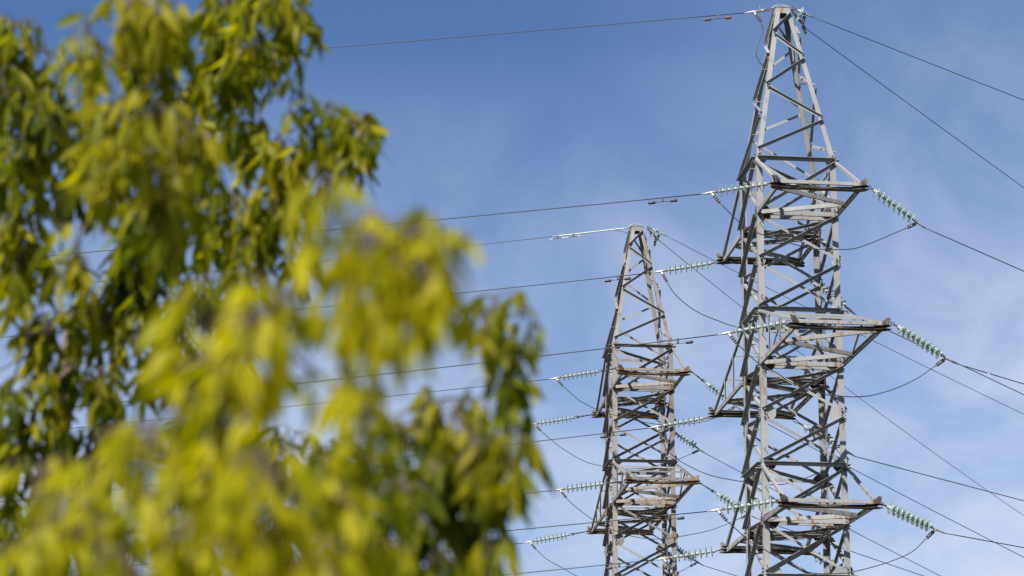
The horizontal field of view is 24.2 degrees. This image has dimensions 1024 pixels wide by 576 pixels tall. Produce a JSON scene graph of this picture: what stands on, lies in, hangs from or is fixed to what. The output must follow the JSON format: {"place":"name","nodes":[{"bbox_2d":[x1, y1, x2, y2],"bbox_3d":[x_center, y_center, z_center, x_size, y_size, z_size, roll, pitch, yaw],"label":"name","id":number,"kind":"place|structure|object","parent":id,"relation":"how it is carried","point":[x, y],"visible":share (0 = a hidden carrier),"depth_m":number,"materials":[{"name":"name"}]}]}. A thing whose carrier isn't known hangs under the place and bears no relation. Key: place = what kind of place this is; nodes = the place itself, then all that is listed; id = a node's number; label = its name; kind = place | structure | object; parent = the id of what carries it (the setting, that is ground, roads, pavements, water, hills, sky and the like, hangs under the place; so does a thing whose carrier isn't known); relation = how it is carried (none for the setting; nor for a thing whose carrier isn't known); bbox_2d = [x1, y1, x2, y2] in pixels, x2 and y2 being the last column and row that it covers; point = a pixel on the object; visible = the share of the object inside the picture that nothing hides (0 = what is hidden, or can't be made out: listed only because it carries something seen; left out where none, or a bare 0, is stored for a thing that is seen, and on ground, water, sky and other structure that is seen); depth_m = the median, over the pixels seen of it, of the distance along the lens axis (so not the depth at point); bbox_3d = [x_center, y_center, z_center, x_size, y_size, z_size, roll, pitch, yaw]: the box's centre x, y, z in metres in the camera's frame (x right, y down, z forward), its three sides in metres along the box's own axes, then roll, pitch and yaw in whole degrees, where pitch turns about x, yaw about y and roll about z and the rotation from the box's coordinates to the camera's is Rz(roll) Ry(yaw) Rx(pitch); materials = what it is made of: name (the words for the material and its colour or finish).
{"place":"outdoors","nodes":[
{"label":"outdoors","id":0,"kind":"place"},
{"bbox_2d":[0,0,1023,575],"label":"sky","id":1,"kind":"structure","parent":0,"point":[485,124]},
{"bbox_3d":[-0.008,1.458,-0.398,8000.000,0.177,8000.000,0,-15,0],"label":"ground","id":2,"kind":"structure","parent":0,"visible":0},
{"bbox_2d":[0,0,393,575],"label":"box elder tree","id":3,"kind":"object","parent":2,"relation":"on","point":[108,159],"visible":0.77,"depth_m":6.12,"materials":[{"name":"green plant"}]},
{"bbox_2d":[0,175,481,575],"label":"box elder tree","id":4,"kind":"object","parent":2,"relation":"on","point":[217,383],"visible":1,"depth_m":2.49,"materials":[{"name":"green plant"}]},
{"bbox_2d":[282,288,556,575],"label":"box elder tree","id":5,"kind":"object","parent":2,"relation":"on","point":[476,495],"visible":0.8,"depth_m":4.05,"materials":[{"name":"green plant"}]},
{"bbox_2d":[586,224,700,575],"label":"lattice tower","id":6,"kind":"structure","parent":2,"relation":"on","point":[611,404],"depth_m":70.23,"materials":[{"name":"grey metal"}]},
{"bbox_2d":[97,236,552,281],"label":"earth wire","id":7,"kind":"object","parent":6,"relation":"attached to","point":[478,244],"visible":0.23,"depth_m":72.65,"materials":[{"name":"metal"}]},
{"bbox_2d":[553,227,629,236],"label":"wire grip","id":8,"kind":"object","parent":7,"relation":"attached to","point":[592,231],"visible":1,"depth_m":72.32,"materials":[{"name":"silver metal"}]},
{"bbox_2d":[616,230,665,365],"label":"jumper cable","id":9,"kind":"object","parent":8,"relation":"hanging from","point":[656,300],"visible":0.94,"depth_m":71.43,"materials":[{"name":"metal"}]},
{"bbox_2d":[524,530,589,548],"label":"insulator string","id":10,"kind":"object","parent":6,"relation":"attached to","point":[546,539],"visible":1,"depth_m":74.07,"materials":[{"name":"green glass"}]},
{"bbox_2d":[536,549,689,575],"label":"jumper cable","id":11,"kind":"object","parent":10,"relation":"hanging from","point":[576,575],"visible":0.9,"depth_m":74.01,"materials":[{"name":"metal"}]},
{"bbox_2d":[535,413,593,430],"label":"insulator string","id":12,"kind":"object","parent":6,"relation":"attached to","point":[554,420],"visible":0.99,"depth_m":73.67,"materials":[{"name":"green glass"}]},
{"bbox_2d":[541,431,691,468],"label":"jumper cable","id":13,"kind":"object","parent":12,"relation":"hanging from","point":[595,464],"visible":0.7,"depth_m":73.60,"materials":[{"name":"metal"}]},
{"bbox_2d":[549,367,617,385],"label":"insulator string","id":14,"kind":"object","parent":6,"relation":"attached to","point":[595,371],"visible":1,"depth_m":67.96,"materials":[{"name":"green glass"}]},
{"bbox_2d":[71,379,548,428],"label":"power line","id":15,"kind":"object","parent":14,"relation":"attached to","point":[392,395],"visible":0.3,"depth_m":68.54,"materials":[{"name":"metal"}]},
{"bbox_2d":[563,386,714,424],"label":"jumper cable","id":16,"kind":"object","parent":14,"relation":"hanging from","point":[628,418],"visible":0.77,"depth_m":67.88,"materials":[{"name":"metal"}]},
{"bbox_2d":[555,480,624,497],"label":"insulator string","id":17,"kind":"object","parent":6,"relation":"attached to","point":[591,485],"visible":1,"depth_m":65.75,"materials":[{"name":"green glass"}]},
{"bbox_2d":[566,498,739,538],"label":"jumper cable","id":18,"kind":"object","parent":17,"relation":"hanging from","point":[648,538],"visible":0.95,"depth_m":65.70,"materials":[{"name":"metal"}]},
{"bbox_2d":[647,229,659,245],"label":"insulator string","id":19,"kind":"object","parent":6,"relation":"attached to","point":[650,234],"visible":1,"depth_m":72.38,"materials":[{"name":"green glass"}]},
{"bbox_2d":[660,241,1023,515],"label":"earth wire","id":20,"kind":"object","parent":19,"relation":"attached to","point":[849,390],"visible":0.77,"depth_m":81.73,"materials":[{"name":"metal"}]},
{"bbox_2d":[647,226,665,240],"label":"insulator string","id":21,"kind":"object","parent":6,"relation":"attached to","point":[654,231],"visible":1,"depth_m":72.24,"materials":[{"name":"green glass"}]},
{"bbox_2d":[667,236,1022,413],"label":"earth wire","id":22,"kind":"object","parent":21,"relation":"attached to","point":[860,334],"visible":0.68,"depth_m":73.84,"materials":[{"name":"metal"}]},
{"bbox_2d":[652,533,703,566],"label":"insulator string","id":23,"kind":"object","parent":6,"relation":"attached to","point":[679,550],"visible":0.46,"depth_m":74.29,"materials":[{"name":"green glass"}]},
{"bbox_2d":[655,419,705,453],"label":"insulator string","id":24,"kind":"object","parent":6,"relation":"attached to","point":[685,439],"visible":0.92,"depth_m":73.86,"materials":[{"name":"green glass"}]},
{"bbox_2d":[707,454,939,575],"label":"power line","id":25,"kind":"object","parent":24,"relation":"attached to","point":[849,529],"visible":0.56,"depth_m":75.03,"materials":[{"name":"metal"}]},
{"bbox_2d":[689,369,741,409],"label":"insulator string","id":26,"kind":"object","parent":6,"relation":"attached to","point":[715,390],"visible":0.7,"depth_m":68.14,"materials":[{"name":"green glass"}]},
{"bbox_2d":[768,424,1022,556],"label":"power line","id":27,"kind":"object","parent":26,"relation":"attached to","point":[900,493],"visible":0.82,"depth_m":69.21,"materials":[{"name":"metal"}]},
{"bbox_2d":[697,482,755,518],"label":"insulator string","id":28,"kind":"object","parent":6,"relation":"attached to","point":[726,499],"visible":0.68,"depth_m":65.95,"materials":[{"name":"green glass"}]},
{"bbox_2d":[756,518,922,575],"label":"power line","id":29,"kind":"object","parent":28,"relation":"attached to","point":[861,554],"visible":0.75,"depth_m":66.95,"materials":[{"name":"metal"}]},
{"bbox_2d":[708,5,891,575],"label":"lattice tower","id":30,"kind":"structure","parent":2,"relation":"on","point":[763,535],"depth_m":52.41,"materials":[{"name":"grey metal"}]},
{"bbox_2d":[648,414,712,438],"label":"insulator string","id":31,"kind":"object","parent":30,"relation":"attached to","point":[689,421],"visible":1,"depth_m":56.57,"materials":[{"name":"green glass"}]},
{"bbox_2d":[2,428,647,501],"bbox_3d":[-22.985,6.229,59.685,52.955,4.304,0.021,-2,-15,8],"label":"power line","id":32,"kind":"object","parent":31,"relation":"attached to","point":[538,441],"visible":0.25,"depth_m":56.87,"materials":[{"name":"metal"}]},
{"bbox_2d":[600,431,625,438],"bbox_3d":[2.411,3.494,56.772,0.622,0.167,0.064,-2,-15,8],"label":"vibration damper","id":33,"kind":"object","parent":32,"relation":"attached to","point":[622,434],"visible":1,"depth_m":56.76,"materials":[{"name":"grey metal"}]},
{"bbox_2d":[662,439,830,484],"bbox_3d":[5.674,4.142,56.631,4.285,1.071,0.021,2,-15,-5],"label":"jumper cable","id":34,"kind":"object","parent":31,"relation":"hanging from","point":[720,477],"visible":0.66,"depth_m":56.47,"materials":[{"name":"metal"}]},
{"bbox_2d":[652,259,716,281],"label":"insulator string","id":35,"kind":"object","parent":30,"relation":"attached to","point":[681,268],"visible":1,"depth_m":56.17,"materials":[{"name":"green glass"}]},
{"bbox_2d":[1,272,651,337],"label":"power line","id":36,"kind":"object","parent":35,"relation":"attached to","point":[495,289],"visible":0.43,"depth_m":56.61,"materials":[{"name":"metal"}]},
{"bbox_2d":[605,275,630,281],"bbox_3d":[2.498,-0.218,56.380,0.622,0.162,0.064,-2,-15,8],"label":"vibration damper","id":37,"kind":"object","parent":36,"relation":"attached to","point":[627,278],"visible":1,"depth_m":56.36,"materials":[{"name":"grey metal"}]},
{"bbox_2d":[667,282,784,332],"bbox_3d":[5.705,0.477,56.204,4.148,1.156,0.021,2,-15,-5],"label":"jumper cable","id":38,"kind":"object","parent":35,"relation":"hanging from","point":[705,315],"visible":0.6,"depth_m":56.05,"materials":[{"name":"metal"}]},
{"bbox_2d":[655,546,723,569],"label":"insulator string","id":39,"kind":"object","parent":30,"relation":"attached to","point":[695,553],"visible":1,"depth_m":54.48,"materials":[{"name":"white glass"}]},
{"bbox_2d":[507,560,653,574],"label":"power line","id":40,"kind":"object","parent":39,"relation":"attached to","point":[585,566],"visible":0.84,"depth_m":54.78,"materials":[{"name":"metal"}]},
{"bbox_2d":[606,563,632,569],"bbox_3d":[2.458,6.375,54.686,0.622,0.163,0.064,-2,-15,8],"label":"vibration damper","id":41,"kind":"object","parent":40,"relation":"attached to","point":[626,566],"visible":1,"depth_m":54.67,"materials":[{"name":"grey metal"}]},
{"bbox_2d":[701,179,772,202],"bbox_3d":[4.773,-2.043,50.525,1.538,0.518,0.255,-2,-15,8],"label":"insulator string","id":42,"kind":"object","parent":30,"relation":"attached to","point":[745,187],"visible":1,"depth_m":50.49,"materials":[{"name":"white glass"}]},
{"bbox_2d":[49,194,700,255],"bbox_3d":[-25.390,0.263,54.244,59.400,2.761,0.021,-2,-15,8],"label":"power line","id":43,"kind":"object","parent":42,"relation":"attached to","point":[496,214],"visible":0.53,"depth_m":51.02,"materials":[{"name":"metal"}]},
{"bbox_2d":[648,197,676,203],"bbox_3d":[3.204,-1.860,50.701,0.622,0.157,0.064,-2,-15,8],"label":"vibration damper","id":44,"kind":"object","parent":43,"relation":"attached to","point":[671,200],"visible":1,"depth_m":50.69,"materials":[{"name":"grey metal"}]},
{"bbox_2d":[720,203,906,249],"bbox_3d":[6.390,-1.277,50.531,4.008,0.970,0.021,2,-15,-5],"label":"jumper cable","id":45,"kind":"object","parent":42,"relation":"hanging from","point":[808,247],"visible":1,"depth_m":50.42,"materials":[{"name":"metal"}]},
{"bbox_2d":[707,496,779,521],"bbox_3d":[4.732,4.503,48.638,1.509,0.525,0.255,-2,-15,8],"label":"insulator string","id":46,"kind":"object","parent":30,"relation":"attached to","point":[747,505],"visible":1,"depth_m":48.60,"materials":[{"name":"white glass"}]},
{"bbox_2d":[69,511,706,571],"bbox_3d":[-20.620,6.895,51.639,49.711,3.238,0.021,-2,-15,8],"label":"power line","id":47,"kind":"object","parent":46,"relation":"attached to","point":[585,523],"visible":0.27,"depth_m":48.97,"materials":[{"name":"metal"}]},
{"bbox_2d":[654,514,684,521],"bbox_3d":[3.218,4.704,48.801,0.622,0.162,0.064,-2,-15,8],"label":"vibration damper","id":48,"kind":"object","parent":47,"relation":"attached to","point":[677,518],"visible":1,"depth_m":48.79,"materials":[{"name":"grey metal"}]},
{"bbox_2d":[727,521,925,573],"bbox_3d":[6.434,5.318,48.657,4.140,1.052,0.021,2,-15,-5],"label":"jumper cable","id":49,"kind":"object","parent":46,"relation":"hanging from","point":[824,573],"visible":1,"depth_m":48.55,"materials":[{"name":"metal"}]},
{"bbox_2d":[718,317,789,343],"bbox_3d":[4.913,0.874,48.331,1.490,0.552,0.255,-2,-15,8],"label":"insulator string","id":50,"kind":"object","parent":30,"relation":"attached to","point":[757,327],"visible":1,"depth_m":48.29,"materials":[{"name":"white glass"}]},
{"bbox_2d":[24,334,717,411],"bbox_3d":[-23.857,3.097,51.872,56.636,2.632,0.021,-2,-15,8],"label":"power line","id":51,"kind":"object","parent":50,"relation":"attached to","point":[541,355],"visible":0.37,"depth_m":48.71,"materials":[{"name":"metal"}]},
{"bbox_2d":[663,338,692,346],"bbox_3d":[3.372,1.109,48.489,0.622,0.167,0.064,-2,-15,8],"label":"vibration damper","id":52,"kind":"object","parent":51,"relation":"attached to","point":[686,342],"visible":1,"depth_m":48.48,"materials":[{"name":"grey metal"}]},
{"bbox_2d":[737,344,935,396],"bbox_3d":[6.594,1.697,48.342,4.093,1.043,0.021,2,-15,-5],"label":"jumper cable","id":53,"kind":"object","parent":50,"relation":"hanging from","point":[827,394],"visible":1,"depth_m":48.23,"materials":[{"name":"metal"}]},
{"bbox_2d":[745,6,772,21],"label":"insulator string","id":54,"kind":"object","parent":30,"relation":"attached to","point":[760,10],"visible":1,"depth_m":54.76,"materials":[{"name":"white glass"}]},
{"bbox_2d":[40,13,741,70],"bbox_3d":[-25.267,-4.628,58.780,61.845,1.512,0.018,-2,-15,8],"label":"earth wire","id":55,"kind":"object","parent":54,"relation":"attached to","point":[518,32],"visible":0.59,"depth_m":55.44,"materials":[{"name":"metal"}]},
{"bbox_2d":[704,14,731,20],"bbox_3d":[4.738,-6.224,54.890,0.622,0.150,0.064,-2,-15,8],"label":"vibration damper","id":56,"kind":"object","parent":55,"relation":"attached to","point":[710,19],"visible":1,"depth_m":54.88,"materials":[{"name":"grey metal"}]},
{"bbox_2d":[756,22,762,65],"bbox_3d":[5.660,-5.580,54.547,0.208,1.089,0.017,8,-17,-25],"label":"jumper cable","id":57,"kind":"object","parent":54,"relation":"hanging from","point":[758,44],"visible":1,"depth_m":54.52,"materials":[{"name":"metal"}]},
{"bbox_2d":[791,10,806,34],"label":"insulator string","id":58,"kind":"object","parent":30,"relation":"attached to","point":[795,18],"visible":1,"depth_m":54.95,"materials":[{"name":"green glass"}]},
{"bbox_2d":[807,29,1023,187],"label":"earth wire","id":59,"kind":"object","parent":58,"relation":"attached to","point":[913,107],"visible":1,"depth_m":58.88,"materials":[{"name":"metal"}]},
{"bbox_2d":[791,7,813,24],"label":"insulator string","id":60,"kind":"object","parent":30,"relation":"attached to","point":[800,11],"visible":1,"depth_m":54.82,"materials":[{"name":"green glass"}]},
{"bbox_2d":[814,17,1022,99],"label":"earth wire","id":61,"kind":"object","parent":60,"relation":"attached to","point":[918,58],"visible":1,"depth_m":55.55,"materials":[{"name":"metal"}]},
{"bbox_2d":[792,419,855,456],"bbox_3d":[7.440,3.623,56.873,1.638,0.933,0.255,5,-16,-17],"label":"insulator string","id":62,"kind":"object","parent":30,"relation":"attached to","point":[806,427],"visible":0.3,"depth_m":56.80,"materials":[{"name":"green glass"}]},
{"bbox_2d":[856,456,1023,500],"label":"power line","id":63,"kind":"object","parent":62,"relation":"attached to","point":[939,478],"visible":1,"depth_m":57.57,"materials":[{"name":"metal"}]},
{"bbox_2d":[803,274,855,316],"bbox_3d":[7.478,0.148,56.397,1.455,1.088,0.255,5,-16,-17],"label":"insulator string","id":64,"kind":"object","parent":30,"relation":"attached to","point":[843,303],"visible":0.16,"depth_m":56.40,"materials":[{"name":"green glass"}]},
{"bbox_2d":[890,331,1023,394],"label":"power line","id":65,"kind":"object","parent":64,"relation":"attached to","point":[966,367],"visible":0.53,"depth_m":57.12,"materials":[{"name":"metal"}]},
{"bbox_2d":[812,552,857,575],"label":"insulator string","id":66,"kind":"object","parent":30,"relation":"attached to","point":[817,558],"visible":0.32,"depth_m":54.67,"materials":[{"name":"green glass"}]},
{"bbox_2d":[868,185,925,228],"bbox_3d":[8.188,-1.701,50.764,1.332,0.892,0.255,5,-16,-17],"label":"insulator string","id":67,"kind":"object","parent":30,"relation":"attached to","point":[895,206],"visible":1,"depth_m":50.71,"materials":[{"name":"green glass"}]},
{"bbox_2d":[926,228,1023,271],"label":"power line","id":68,"kind":"object","parent":67,"relation":"attached to","point":[974,249],"visible":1,"depth_m":51.10,"materials":[{"name":"metal"}]},
{"bbox_2d":[881,502,944,538],"bbox_3d":[8.204,4.777,48.921,1.474,0.718,0.255,5,-16,-17],"label":"insulator string","id":69,"kind":"object","parent":30,"relation":"attached to","point":[909,516],"visible":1,"depth_m":48.88,"materials":[{"name":"green glass"}]},
{"bbox_2d":[945,533,1023,547],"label":"power line","id":70,"kind":"object","parent":69,"relation":"attached to","point":[984,540],"visible":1,"depth_m":49.32,"materials":[{"name":"metal"}]},
{"bbox_2d":[890,321,954,366],"bbox_3d":[8.369,1.153,48.610,1.437,0.874,0.255,5,-16,-17],"label":"insulator string","id":71,"kind":"object","parent":30,"relation":"attached to","point":[929,347],"visible":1,"depth_m":48.56,"materials":[{"name":"green glass"}]},
{"bbox_2d":[955,363,1023,383],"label":"power line","id":72,"kind":"object","parent":71,"relation":"attached to","point":[989,373],"visible":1,"depth_m":48.91,"materials":[{"name":"metal"}]}
]}

